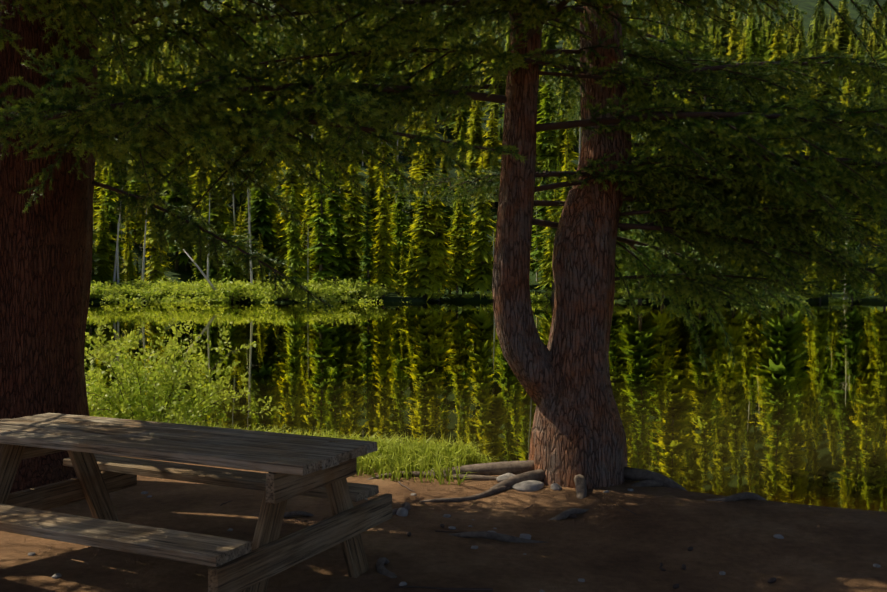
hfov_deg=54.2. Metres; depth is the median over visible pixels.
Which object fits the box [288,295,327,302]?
willow
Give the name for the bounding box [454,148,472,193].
spruce
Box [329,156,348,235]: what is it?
spruce
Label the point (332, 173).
spruce
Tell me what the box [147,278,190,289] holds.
willow
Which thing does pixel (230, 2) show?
spruce
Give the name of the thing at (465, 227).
spruce
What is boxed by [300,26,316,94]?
spruce
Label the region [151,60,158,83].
spruce
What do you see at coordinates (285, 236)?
spruce
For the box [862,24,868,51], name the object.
spruce
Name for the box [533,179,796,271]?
spruce bough
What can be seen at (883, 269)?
spruce
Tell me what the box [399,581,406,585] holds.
pebble
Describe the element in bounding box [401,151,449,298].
spruce
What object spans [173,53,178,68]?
spruce
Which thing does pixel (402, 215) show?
spruce
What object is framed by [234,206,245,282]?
spruce
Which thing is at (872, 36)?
spruce
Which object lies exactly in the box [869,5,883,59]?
spruce
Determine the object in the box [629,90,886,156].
spruce bough
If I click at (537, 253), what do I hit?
spruce
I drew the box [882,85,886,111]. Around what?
spruce
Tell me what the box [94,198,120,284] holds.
spruce
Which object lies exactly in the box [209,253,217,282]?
spruce
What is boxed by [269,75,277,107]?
spruce
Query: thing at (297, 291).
willow
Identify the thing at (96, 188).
spruce
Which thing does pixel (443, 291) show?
willow
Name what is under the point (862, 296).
willow
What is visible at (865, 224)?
spruce
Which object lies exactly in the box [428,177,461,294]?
spruce
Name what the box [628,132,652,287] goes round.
spruce
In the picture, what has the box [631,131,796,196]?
spruce bough
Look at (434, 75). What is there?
spruce
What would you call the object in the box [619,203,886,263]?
spruce bough
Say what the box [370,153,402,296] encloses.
spruce
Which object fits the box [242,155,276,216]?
spruce
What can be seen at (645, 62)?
spruce bough
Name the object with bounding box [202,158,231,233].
spruce
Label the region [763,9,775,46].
spruce
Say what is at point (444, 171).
spruce
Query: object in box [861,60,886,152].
spruce
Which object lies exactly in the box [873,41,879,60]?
spruce
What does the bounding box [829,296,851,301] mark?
willow
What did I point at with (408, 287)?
spruce
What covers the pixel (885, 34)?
spruce
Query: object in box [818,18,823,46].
spruce
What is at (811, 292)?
willow
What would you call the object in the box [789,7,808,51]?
spruce
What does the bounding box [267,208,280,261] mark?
spruce
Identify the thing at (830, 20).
spruce
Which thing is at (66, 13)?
spruce bough
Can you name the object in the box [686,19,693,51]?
spruce
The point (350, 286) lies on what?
willow
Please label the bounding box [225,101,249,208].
spruce
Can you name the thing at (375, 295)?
willow
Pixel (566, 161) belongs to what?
spruce
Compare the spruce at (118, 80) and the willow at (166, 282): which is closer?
the willow at (166, 282)
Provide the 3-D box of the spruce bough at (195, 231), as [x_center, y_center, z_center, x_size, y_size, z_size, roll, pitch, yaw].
[-1.812,-0.386,6.646,2.236,0.431,1.110,25,5,11]
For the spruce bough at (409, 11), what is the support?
attached to the spruce trunk at (46, 244)
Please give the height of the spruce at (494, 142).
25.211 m
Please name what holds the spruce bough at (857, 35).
attached to the spruce trunk at (578, 440)
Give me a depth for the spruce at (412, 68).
291.12 m
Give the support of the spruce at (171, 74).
on the ground at (604, 542)
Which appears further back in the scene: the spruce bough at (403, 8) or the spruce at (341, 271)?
the spruce at (341, 271)
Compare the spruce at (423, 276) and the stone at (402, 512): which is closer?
the stone at (402, 512)
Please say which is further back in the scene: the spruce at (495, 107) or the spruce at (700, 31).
the spruce at (700, 31)
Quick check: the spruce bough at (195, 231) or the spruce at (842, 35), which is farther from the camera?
the spruce at (842, 35)
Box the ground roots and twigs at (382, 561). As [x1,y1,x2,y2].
[220,471,775,591]
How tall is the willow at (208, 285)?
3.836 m
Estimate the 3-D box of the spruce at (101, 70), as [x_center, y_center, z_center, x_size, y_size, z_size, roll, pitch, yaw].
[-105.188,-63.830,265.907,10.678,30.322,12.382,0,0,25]
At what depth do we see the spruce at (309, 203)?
174.88 m
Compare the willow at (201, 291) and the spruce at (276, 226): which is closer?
the willow at (201, 291)
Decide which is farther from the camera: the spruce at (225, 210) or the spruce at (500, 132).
the spruce at (500, 132)
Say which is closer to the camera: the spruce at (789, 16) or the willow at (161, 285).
the willow at (161, 285)
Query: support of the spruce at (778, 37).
on the ground at (604, 542)
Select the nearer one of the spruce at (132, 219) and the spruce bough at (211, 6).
the spruce bough at (211, 6)
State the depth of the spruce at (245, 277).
163.22 m
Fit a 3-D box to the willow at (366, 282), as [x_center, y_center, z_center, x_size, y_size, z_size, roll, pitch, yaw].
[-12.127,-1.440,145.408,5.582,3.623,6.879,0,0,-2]
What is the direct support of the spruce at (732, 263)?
on the ground at (604, 542)
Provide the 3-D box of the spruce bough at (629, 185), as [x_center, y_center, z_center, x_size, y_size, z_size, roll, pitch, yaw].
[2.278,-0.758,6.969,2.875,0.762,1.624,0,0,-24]
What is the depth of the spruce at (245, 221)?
181.43 m
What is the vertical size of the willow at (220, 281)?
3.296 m
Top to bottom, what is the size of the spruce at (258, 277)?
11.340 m
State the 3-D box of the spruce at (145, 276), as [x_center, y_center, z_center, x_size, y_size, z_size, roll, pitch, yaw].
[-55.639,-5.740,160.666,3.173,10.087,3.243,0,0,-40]
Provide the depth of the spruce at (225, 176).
196.27 m
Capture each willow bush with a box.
[84,310,282,425]
[84,347,150,414]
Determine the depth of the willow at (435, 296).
140.81 m
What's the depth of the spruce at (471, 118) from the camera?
243.80 m
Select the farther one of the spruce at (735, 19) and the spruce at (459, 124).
the spruce at (735, 19)
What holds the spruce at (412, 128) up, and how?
on the ground at (604, 542)
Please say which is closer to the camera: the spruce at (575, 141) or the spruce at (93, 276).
the spruce at (93, 276)
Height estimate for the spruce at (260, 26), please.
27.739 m
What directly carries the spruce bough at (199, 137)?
attached to the spruce trunk at (46, 244)
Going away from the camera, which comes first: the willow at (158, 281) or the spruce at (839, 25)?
the willow at (158, 281)
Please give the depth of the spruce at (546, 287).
147.36 m
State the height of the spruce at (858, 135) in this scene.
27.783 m
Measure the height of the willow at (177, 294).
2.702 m
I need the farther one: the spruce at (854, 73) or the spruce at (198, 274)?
the spruce at (854, 73)
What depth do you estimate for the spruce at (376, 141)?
230.19 m
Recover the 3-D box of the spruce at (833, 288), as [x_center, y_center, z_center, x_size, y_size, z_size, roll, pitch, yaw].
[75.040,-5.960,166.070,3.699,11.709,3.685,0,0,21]
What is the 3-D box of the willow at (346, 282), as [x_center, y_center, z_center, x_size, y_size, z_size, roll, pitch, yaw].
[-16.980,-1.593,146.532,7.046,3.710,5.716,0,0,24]
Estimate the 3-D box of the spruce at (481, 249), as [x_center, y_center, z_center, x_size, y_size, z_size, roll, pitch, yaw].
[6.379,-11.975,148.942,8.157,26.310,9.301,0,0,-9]
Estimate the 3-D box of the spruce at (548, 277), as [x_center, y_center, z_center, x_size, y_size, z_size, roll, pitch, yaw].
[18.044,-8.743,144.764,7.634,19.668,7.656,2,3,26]
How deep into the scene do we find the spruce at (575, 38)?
315.56 m
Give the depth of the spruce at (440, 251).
143.27 m
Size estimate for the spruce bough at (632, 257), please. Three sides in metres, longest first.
3.743 x 1.665 x 1.174 m
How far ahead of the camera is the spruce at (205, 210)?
162.40 m
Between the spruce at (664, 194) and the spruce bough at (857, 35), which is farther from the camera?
the spruce at (664, 194)
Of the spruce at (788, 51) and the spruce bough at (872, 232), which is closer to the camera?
the spruce bough at (872, 232)
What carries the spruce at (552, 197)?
on the ground at (604, 542)
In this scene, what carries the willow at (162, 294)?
on the ground at (604, 542)
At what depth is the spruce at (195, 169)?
197.14 m
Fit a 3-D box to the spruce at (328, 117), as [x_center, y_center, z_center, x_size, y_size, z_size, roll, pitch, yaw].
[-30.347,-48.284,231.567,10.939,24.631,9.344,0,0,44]
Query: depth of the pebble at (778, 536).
5.36 m
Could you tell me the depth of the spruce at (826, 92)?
265.14 m
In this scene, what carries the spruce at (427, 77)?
on the ground at (604, 542)
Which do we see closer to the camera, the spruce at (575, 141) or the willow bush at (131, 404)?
the willow bush at (131, 404)
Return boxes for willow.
[90,281,110,299]
[90,283,113,298]
[97,284,133,296]
[101,292,122,302]
[105,291,160,302]
[106,276,143,288]
[107,283,149,299]
[114,281,140,295]
[118,278,157,286]
[135,281,170,297]
[135,285,165,298]
[136,275,172,286]
[141,292,176,302]
[142,281,181,293]
[145,284,176,298]
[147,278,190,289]
[153,278,192,285]
[154,297,195,302]
[159,284,189,298]
[169,293,203,302]
[174,281,211,298]
[184,276,230,290]
[185,283,232,299]
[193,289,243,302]
[204,279,240,285]
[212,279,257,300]
[215,284,256,299]
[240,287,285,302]
[241,282,268,299]
[241,283,270,298]
[249,277,278,299]
[258,281,294,299]
[277,281,308,299]
[286,291,313,301]
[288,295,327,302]
[301,291,350,302]
[306,278,331,289]
[311,280,354,288]
[311,284,354,299]
[317,282,360,294]
[320,279,347,288]
[324,284,359,299]
[327,279,370,296]
[336,276,363,285]
[339,293,382,302]
[350,281,385,298]
[356,277,387,290]
[362,287,384,299]
[362,287,389,298]
[364,283,388,298]
[366,280,399,296]
[404,287,420,297]
[420,288,448,296]
[423,289,446,300]
[446,291,459,298]
[461,293,475,298]
[482,293,492,300]
[530,290,549,301]
[545,290,552,298]
[614,290,624,298]
[618,288,647,299]
[629,289,648,298]
[798,288,822,297]
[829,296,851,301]
[839,286,873,299]
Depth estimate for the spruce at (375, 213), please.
183.92 m
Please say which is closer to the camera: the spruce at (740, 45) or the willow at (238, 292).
the willow at (238, 292)
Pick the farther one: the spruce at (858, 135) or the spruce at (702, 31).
the spruce at (702, 31)
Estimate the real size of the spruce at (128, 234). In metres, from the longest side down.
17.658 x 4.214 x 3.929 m
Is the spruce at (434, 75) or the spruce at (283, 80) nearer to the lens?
the spruce at (434, 75)
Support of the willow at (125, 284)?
on the ground at (604, 542)
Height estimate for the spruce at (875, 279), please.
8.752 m
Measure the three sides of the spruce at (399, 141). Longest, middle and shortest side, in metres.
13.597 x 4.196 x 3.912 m
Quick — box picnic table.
[0,413,391,591]
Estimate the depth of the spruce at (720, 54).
254.24 m
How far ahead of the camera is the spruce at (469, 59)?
345.93 m
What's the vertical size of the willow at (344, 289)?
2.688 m
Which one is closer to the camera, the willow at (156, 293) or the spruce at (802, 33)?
the willow at (156, 293)
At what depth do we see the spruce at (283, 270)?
163.85 m
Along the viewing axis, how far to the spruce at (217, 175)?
165.91 m
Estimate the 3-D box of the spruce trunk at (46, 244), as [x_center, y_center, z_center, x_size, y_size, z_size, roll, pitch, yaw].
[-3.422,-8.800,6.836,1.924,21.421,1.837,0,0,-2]
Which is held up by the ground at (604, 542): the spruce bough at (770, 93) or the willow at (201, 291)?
the willow at (201, 291)
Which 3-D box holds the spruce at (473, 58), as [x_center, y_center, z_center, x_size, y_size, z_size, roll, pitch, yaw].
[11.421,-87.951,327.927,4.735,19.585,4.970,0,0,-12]
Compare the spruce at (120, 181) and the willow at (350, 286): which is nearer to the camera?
the willow at (350, 286)
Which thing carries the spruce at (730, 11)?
on the ground at (604, 542)
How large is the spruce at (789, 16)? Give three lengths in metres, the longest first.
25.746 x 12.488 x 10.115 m
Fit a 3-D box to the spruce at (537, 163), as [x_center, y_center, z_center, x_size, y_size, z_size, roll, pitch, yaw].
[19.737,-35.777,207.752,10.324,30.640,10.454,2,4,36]
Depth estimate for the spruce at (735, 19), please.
318.10 m
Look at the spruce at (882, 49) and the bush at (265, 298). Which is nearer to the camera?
the bush at (265, 298)
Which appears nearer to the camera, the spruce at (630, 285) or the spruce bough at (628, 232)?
the spruce bough at (628, 232)
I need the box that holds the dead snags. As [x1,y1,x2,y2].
[93,118,849,299]
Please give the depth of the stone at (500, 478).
6.89 m
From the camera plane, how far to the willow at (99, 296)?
129.91 m
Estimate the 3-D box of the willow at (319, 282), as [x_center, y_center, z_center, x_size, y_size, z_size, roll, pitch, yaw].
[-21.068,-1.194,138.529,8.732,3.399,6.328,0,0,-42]
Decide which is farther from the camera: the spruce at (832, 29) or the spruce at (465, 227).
the spruce at (832, 29)
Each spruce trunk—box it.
[0,0,101,492]
[423,0,686,498]
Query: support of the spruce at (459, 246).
on the ground at (604, 542)
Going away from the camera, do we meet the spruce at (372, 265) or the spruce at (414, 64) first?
the spruce at (372, 265)
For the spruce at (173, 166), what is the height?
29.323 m
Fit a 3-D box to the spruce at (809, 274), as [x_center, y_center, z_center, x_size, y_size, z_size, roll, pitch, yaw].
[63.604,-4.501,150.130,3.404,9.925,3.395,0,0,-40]
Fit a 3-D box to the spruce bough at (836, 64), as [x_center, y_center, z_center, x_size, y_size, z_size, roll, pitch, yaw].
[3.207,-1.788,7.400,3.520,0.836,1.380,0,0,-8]
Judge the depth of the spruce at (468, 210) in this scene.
196.88 m
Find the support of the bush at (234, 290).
on the ground at (604, 542)
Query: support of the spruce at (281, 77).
on the ground at (604, 542)
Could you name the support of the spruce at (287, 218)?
on the ground at (604, 542)
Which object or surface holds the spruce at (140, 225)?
on the ground at (604, 542)
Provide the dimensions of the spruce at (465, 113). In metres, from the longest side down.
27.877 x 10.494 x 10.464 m
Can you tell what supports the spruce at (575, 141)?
on the ground at (604, 542)
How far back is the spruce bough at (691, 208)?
6.48 m
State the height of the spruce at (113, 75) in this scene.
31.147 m
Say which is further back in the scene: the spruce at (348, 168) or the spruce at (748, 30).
the spruce at (748, 30)
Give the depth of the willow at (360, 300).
133.34 m
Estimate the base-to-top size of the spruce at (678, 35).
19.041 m
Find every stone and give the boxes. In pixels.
[396,508,407,515]
[496,473,513,481]
[511,480,543,491]
[551,483,561,489]
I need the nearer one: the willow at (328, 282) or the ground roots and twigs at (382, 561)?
the ground roots and twigs at (382, 561)
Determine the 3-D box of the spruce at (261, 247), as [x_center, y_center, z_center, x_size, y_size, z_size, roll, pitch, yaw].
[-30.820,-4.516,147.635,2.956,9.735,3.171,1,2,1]
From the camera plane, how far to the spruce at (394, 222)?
161.48 m
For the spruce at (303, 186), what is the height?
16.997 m
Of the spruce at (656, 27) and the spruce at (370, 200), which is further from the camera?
the spruce at (656, 27)
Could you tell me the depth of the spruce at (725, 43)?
332.57 m
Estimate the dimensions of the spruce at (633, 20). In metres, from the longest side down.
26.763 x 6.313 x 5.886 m
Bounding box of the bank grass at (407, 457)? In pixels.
[94,413,496,484]
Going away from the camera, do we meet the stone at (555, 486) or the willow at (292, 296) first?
the stone at (555, 486)
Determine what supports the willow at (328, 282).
on the ground at (604, 542)
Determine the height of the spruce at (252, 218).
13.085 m
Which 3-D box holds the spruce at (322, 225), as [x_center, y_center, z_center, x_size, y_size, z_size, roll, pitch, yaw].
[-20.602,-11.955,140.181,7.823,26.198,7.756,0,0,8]
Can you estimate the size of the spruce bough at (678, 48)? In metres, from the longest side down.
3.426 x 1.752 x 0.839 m
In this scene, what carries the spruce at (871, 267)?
on the ground at (604, 542)
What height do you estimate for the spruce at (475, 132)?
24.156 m
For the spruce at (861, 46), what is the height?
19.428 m
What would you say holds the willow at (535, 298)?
on the ground at (604, 542)
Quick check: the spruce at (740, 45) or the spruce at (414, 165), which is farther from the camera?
the spruce at (740, 45)
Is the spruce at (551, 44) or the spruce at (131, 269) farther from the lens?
the spruce at (551, 44)
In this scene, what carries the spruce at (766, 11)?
on the ground at (604, 542)
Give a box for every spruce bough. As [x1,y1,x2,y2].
[0,0,68,56]
[0,0,157,75]
[0,40,506,243]
[0,44,525,232]
[8,103,190,177]
[38,0,327,76]
[62,0,582,100]
[79,0,403,121]
[92,181,334,315]
[101,0,420,50]
[107,0,167,28]
[172,15,586,158]
[215,81,502,154]
[239,0,404,37]
[303,0,505,25]
[378,0,589,55]
[383,165,575,212]
[395,0,551,20]
[511,0,804,34]
[521,0,737,58]
[532,218,816,375]
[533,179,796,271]
[534,84,886,231]
[534,152,886,244]
[535,142,881,272]
[538,57,788,136]
[539,66,705,147]
[542,1,774,104]
[542,31,800,97]
[591,0,673,24]
[615,263,823,314]
[618,223,886,302]
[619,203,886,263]
[620,0,739,55]
[620,194,879,249]
[622,185,886,315]
[625,172,886,241]
[626,36,886,146]
[628,123,886,263]
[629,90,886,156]
[630,0,806,39]
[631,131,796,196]
[699,0,781,11]
[746,0,886,75]
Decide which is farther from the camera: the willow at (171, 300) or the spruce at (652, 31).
the spruce at (652, 31)
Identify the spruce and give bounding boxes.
[91,209,109,282]
[93,160,104,228]
[93,160,125,255]
[94,136,118,203]
[94,164,126,284]
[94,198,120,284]
[97,38,113,93]
[97,45,110,98]
[110,35,121,95]
[111,69,128,171]
[111,131,132,197]
[119,205,137,282]
[121,159,147,244]
[123,236,138,283]
[126,42,140,100]
[133,175,153,250]
[134,23,149,86]
[135,258,139,276]
[136,243,149,283]
[142,63,154,87]
[142,173,170,283]
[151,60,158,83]
[156,82,193,193]
[156,153,194,270]
[158,199,175,280]
[159,48,168,83]
[166,28,173,66]
[168,59,179,84]
[169,164,196,270]
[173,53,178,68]
[174,38,186,85]
[176,1,184,38]
[178,57,185,86]
[178,152,229,253]
[178,160,243,264]
[181,16,189,61]
[182,87,208,188]
[185,20,197,54]
[187,29,193,69]
[192,220,209,283]
[193,183,210,282]
[194,176,231,281]
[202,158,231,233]
[202,173,235,282]
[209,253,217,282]
[212,138,238,202]
[217,21,233,75]
[219,224,237,282]
[220,0,249,57]
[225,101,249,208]
[230,0,245,63]
[231,209,255,282]
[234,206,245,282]
[238,193,250,241]
[241,151,284,275]
[242,83,253,146]
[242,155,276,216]
[245,193,255,247]
[250,55,266,114]
[252,9,265,66]
[253,236,266,283]
[256,244,267,282]
[258,152,283,230]
[264,43,286,110]
[267,164,281,233]
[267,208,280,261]
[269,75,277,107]
[270,141,313,276]
[271,101,283,216]
[275,150,283,186]
[276,171,285,205]
[278,168,289,239]
[278,182,311,292]
[280,61,288,104]
[280,257,286,279]
[285,62,296,103]
[286,71,307,135]
[296,133,312,179]
[298,151,306,199]
[298,187,306,229]
[299,150,338,284]
[299,151,329,252]
[299,216,316,282]
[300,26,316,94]
[309,168,336,283]
[310,166,375,283]
[315,90,335,138]
[317,109,347,220]
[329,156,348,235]
[331,163,369,283]
[335,55,365,141]
[337,229,350,283]
[339,134,368,216]
[347,11,362,51]
[349,133,364,199]
[354,23,379,125]
[357,181,378,286]
[360,211,376,252]
[365,155,377,195]
[365,187,376,222]
[367,125,380,158]
[369,244,376,280]
[370,13,391,82]
[370,135,405,215]
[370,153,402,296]
[371,191,379,247]
[372,176,391,250]
[374,248,378,282]
[379,153,411,233]
[387,163,417,294]
[388,54,401,84]
[388,194,407,293]
[391,121,401,150]
[396,244,406,295]
[400,46,421,85]
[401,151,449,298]
[402,112,415,152]
[403,114,411,159]
[403,244,419,296]
[406,181,419,243]
[407,106,443,207]
[407,211,419,283]
[410,154,419,179]
[411,54,418,83]
[412,104,421,129]
[415,111,422,153]
[416,173,458,300]
[418,16,433,81]
[423,43,452,130]
[423,58,431,104]
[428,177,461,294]
[437,42,456,129]
[437,183,454,293]
[439,128,449,185]
[442,60,471,135]
[444,5,458,48]
[445,197,475,296]
[446,161,479,295]
[450,187,460,226]
[451,107,465,142]
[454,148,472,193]
[456,127,467,158]
[457,131,468,164]
[462,153,494,299]
[464,173,473,238]
[466,40,476,69]
[466,78,483,143]
[466,100,486,184]
[467,61,474,85]
[468,23,478,40]
[471,40,476,71]
[472,110,501,207]
[476,22,483,36]
[476,22,488,70]
[479,77,487,110]
[481,32,494,83]
[482,37,506,112]
[489,78,501,137]
[498,122,502,145]
[505,20,510,61]
[530,161,551,275]
[530,250,534,269]
[533,188,560,301]
[534,120,542,199]
[535,67,561,191]
[536,76,545,161]
[537,113,561,192]
[537,178,560,286]
[537,227,551,296]
[540,66,557,109]
[540,156,563,280]
[542,20,555,46]
[543,20,560,69]
[554,1,560,46]
[554,62,571,135]
[556,77,579,170]
[556,141,564,191]
[557,149,569,221]
[557,163,572,208]
[560,128,577,206]
[569,3,579,66]
[570,93,579,151]
[616,236,637,291]
[621,165,670,301]
[626,1,637,50]
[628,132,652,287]
[644,104,690,284]
[648,13,657,41]
[652,196,674,299]
[653,15,659,40]
[658,24,669,96]
[664,5,677,46]
[675,34,692,127]
[676,15,682,41]
[677,5,692,37]
[679,21,692,51]
[683,83,703,131]
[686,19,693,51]
[688,243,712,300]
[689,0,704,52]
[691,13,710,41]
[691,19,702,53]
[700,33,715,102]
[706,26,723,94]
[707,8,718,36]
[707,249,726,291]
[708,16,716,59]
[717,8,730,60]
[717,48,731,108]
[724,2,745,59]
[725,3,741,36]
[725,204,749,297]
[726,24,740,81]
[731,24,742,56]
[738,40,742,71]
[739,38,750,103]
[743,1,761,59]
[745,13,752,59]
[745,14,764,69]
[750,197,767,281]
[755,2,764,41]
[756,37,766,71]
[758,141,819,298]
[761,19,768,61]
[763,6,769,35]
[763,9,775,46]
[765,27,781,90]
[765,78,785,132]
[766,30,771,60]
[768,24,787,101]
[775,19,789,78]
[779,77,806,218]
[782,1,795,35]
[785,25,798,60]
[786,34,790,59]
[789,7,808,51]
[793,31,809,93]
[795,17,807,61]
[804,265,814,292]
[806,27,813,55]
[807,17,824,78]
[809,0,829,30]
[809,49,818,98]
[811,229,830,301]
[813,44,838,108]
[817,29,840,94]
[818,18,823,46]
[820,27,823,52]
[823,17,829,45]
[827,276,835,295]
[828,197,851,281]
[828,240,841,289]
[829,11,833,31]
[830,2,849,75]
[830,19,836,44]
[832,100,857,230]
[833,1,859,78]
[834,77,842,102]
[834,208,869,301]
[842,75,858,111]
[843,62,855,102]
[845,32,856,82]
[851,53,864,96]
[851,73,864,108]
[854,105,863,167]
[856,29,869,56]
[856,129,881,263]
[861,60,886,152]
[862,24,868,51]
[862,62,869,104]
[865,281,870,293]
[866,38,874,55]
[868,203,886,297]
[868,240,874,287]
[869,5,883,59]
[869,15,875,42]
[870,258,880,296]
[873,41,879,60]
[877,39,886,91]
[879,14,886,51]
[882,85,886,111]
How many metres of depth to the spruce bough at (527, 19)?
6.54 m
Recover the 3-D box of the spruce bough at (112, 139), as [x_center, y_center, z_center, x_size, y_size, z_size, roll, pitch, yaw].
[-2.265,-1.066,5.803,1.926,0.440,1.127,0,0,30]
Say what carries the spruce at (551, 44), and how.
on the ground at (604, 542)
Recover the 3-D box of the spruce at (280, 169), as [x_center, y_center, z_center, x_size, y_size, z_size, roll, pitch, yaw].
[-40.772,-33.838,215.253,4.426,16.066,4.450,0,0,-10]
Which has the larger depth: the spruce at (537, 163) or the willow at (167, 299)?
the spruce at (537, 163)
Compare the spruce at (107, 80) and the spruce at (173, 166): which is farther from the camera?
the spruce at (107, 80)
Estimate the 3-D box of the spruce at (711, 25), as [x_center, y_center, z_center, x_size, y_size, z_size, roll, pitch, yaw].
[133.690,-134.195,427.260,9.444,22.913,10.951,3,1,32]
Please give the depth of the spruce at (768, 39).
313.88 m
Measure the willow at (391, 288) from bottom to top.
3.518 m
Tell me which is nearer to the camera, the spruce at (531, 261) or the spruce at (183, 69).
the spruce at (531, 261)
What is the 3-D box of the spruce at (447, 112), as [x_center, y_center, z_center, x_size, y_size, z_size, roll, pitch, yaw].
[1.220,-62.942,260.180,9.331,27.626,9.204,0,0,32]
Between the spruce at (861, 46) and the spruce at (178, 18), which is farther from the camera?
the spruce at (178, 18)
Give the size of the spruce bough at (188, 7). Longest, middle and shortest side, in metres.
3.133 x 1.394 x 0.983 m
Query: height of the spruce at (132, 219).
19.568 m
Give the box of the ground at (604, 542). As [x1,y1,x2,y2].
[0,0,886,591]
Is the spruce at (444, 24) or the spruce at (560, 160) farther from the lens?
the spruce at (444, 24)
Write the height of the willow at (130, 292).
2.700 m
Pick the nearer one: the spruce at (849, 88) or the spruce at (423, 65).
the spruce at (849, 88)
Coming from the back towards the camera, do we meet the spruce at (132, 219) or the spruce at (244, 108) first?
the spruce at (244, 108)
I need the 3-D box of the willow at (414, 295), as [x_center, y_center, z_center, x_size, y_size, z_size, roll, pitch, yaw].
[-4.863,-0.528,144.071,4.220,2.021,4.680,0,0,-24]
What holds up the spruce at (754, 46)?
on the ground at (604, 542)
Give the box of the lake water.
[84,302,886,507]
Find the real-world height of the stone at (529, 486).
0.065 m
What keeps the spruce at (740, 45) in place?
on the ground at (604, 542)
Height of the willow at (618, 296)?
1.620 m
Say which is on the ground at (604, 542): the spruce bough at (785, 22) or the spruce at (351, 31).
the spruce at (351, 31)
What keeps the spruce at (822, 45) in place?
on the ground at (604, 542)
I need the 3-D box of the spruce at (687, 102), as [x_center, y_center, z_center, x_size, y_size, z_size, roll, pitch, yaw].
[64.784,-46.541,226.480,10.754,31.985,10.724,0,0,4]
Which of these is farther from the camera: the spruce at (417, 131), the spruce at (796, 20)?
the spruce at (796, 20)
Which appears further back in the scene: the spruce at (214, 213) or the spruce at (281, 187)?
the spruce at (281, 187)
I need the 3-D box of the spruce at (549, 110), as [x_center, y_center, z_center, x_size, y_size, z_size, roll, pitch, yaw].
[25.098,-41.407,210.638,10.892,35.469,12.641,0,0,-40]
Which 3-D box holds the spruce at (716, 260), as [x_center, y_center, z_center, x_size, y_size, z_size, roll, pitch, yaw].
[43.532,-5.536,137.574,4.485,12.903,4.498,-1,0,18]
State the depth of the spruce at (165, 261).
159.82 m
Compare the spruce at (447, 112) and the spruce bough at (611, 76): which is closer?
the spruce bough at (611, 76)
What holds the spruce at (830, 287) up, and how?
on the ground at (604, 542)
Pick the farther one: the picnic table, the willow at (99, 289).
the willow at (99, 289)
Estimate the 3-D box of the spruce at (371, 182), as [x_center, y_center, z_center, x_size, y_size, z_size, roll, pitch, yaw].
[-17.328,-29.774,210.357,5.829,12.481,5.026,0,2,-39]
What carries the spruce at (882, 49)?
on the ground at (604, 542)
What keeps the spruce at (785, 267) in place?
on the ground at (604, 542)
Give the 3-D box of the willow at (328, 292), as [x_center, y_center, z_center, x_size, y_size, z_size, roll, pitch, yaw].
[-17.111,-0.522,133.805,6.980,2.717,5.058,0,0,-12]
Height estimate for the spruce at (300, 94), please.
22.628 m
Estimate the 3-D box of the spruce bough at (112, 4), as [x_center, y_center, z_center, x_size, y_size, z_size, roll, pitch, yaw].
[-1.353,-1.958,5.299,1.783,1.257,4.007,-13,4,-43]
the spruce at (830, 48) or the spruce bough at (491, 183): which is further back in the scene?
the spruce at (830, 48)
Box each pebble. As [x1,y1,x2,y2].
[52,573,61,578]
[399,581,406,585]
[519,534,530,538]
[773,534,783,538]
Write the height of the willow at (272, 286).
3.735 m
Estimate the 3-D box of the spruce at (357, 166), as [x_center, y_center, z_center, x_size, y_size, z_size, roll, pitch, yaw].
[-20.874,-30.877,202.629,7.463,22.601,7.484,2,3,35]
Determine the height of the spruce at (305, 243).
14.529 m
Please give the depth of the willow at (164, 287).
135.22 m
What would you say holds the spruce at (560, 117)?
on the ground at (604, 542)
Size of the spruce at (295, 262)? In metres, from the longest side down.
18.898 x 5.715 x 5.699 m
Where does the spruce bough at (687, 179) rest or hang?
attached to the spruce trunk at (578, 440)
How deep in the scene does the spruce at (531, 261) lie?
183.17 m
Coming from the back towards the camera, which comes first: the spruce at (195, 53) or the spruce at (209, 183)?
the spruce at (195, 53)
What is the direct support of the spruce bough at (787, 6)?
attached to the spruce trunk at (578, 440)
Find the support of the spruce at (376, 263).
on the ground at (604, 542)
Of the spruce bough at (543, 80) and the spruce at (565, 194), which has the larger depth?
the spruce at (565, 194)
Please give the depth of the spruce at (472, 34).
423.26 m
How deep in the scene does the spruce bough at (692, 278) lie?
7.25 m
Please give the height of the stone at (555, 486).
0.049 m
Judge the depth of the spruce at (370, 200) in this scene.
193.93 m
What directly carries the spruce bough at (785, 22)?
attached to the spruce trunk at (578, 440)
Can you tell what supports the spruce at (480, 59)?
on the ground at (604, 542)
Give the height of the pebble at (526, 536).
0.028 m
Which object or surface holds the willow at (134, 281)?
on the ground at (604, 542)
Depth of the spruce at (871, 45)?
364.65 m
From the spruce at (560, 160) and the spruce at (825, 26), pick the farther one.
the spruce at (825, 26)
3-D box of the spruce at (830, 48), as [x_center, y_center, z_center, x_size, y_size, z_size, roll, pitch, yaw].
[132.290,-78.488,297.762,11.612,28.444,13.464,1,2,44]
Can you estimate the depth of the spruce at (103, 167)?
188.04 m
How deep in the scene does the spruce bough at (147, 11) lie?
5.24 m
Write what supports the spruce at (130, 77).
on the ground at (604, 542)
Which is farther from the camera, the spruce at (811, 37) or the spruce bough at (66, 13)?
the spruce at (811, 37)
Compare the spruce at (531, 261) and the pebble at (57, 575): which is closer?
the pebble at (57, 575)
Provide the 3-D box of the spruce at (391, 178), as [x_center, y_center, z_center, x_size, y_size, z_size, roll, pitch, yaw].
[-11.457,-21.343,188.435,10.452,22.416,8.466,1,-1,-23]
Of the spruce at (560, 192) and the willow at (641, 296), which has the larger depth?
the spruce at (560, 192)
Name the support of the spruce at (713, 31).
on the ground at (604, 542)

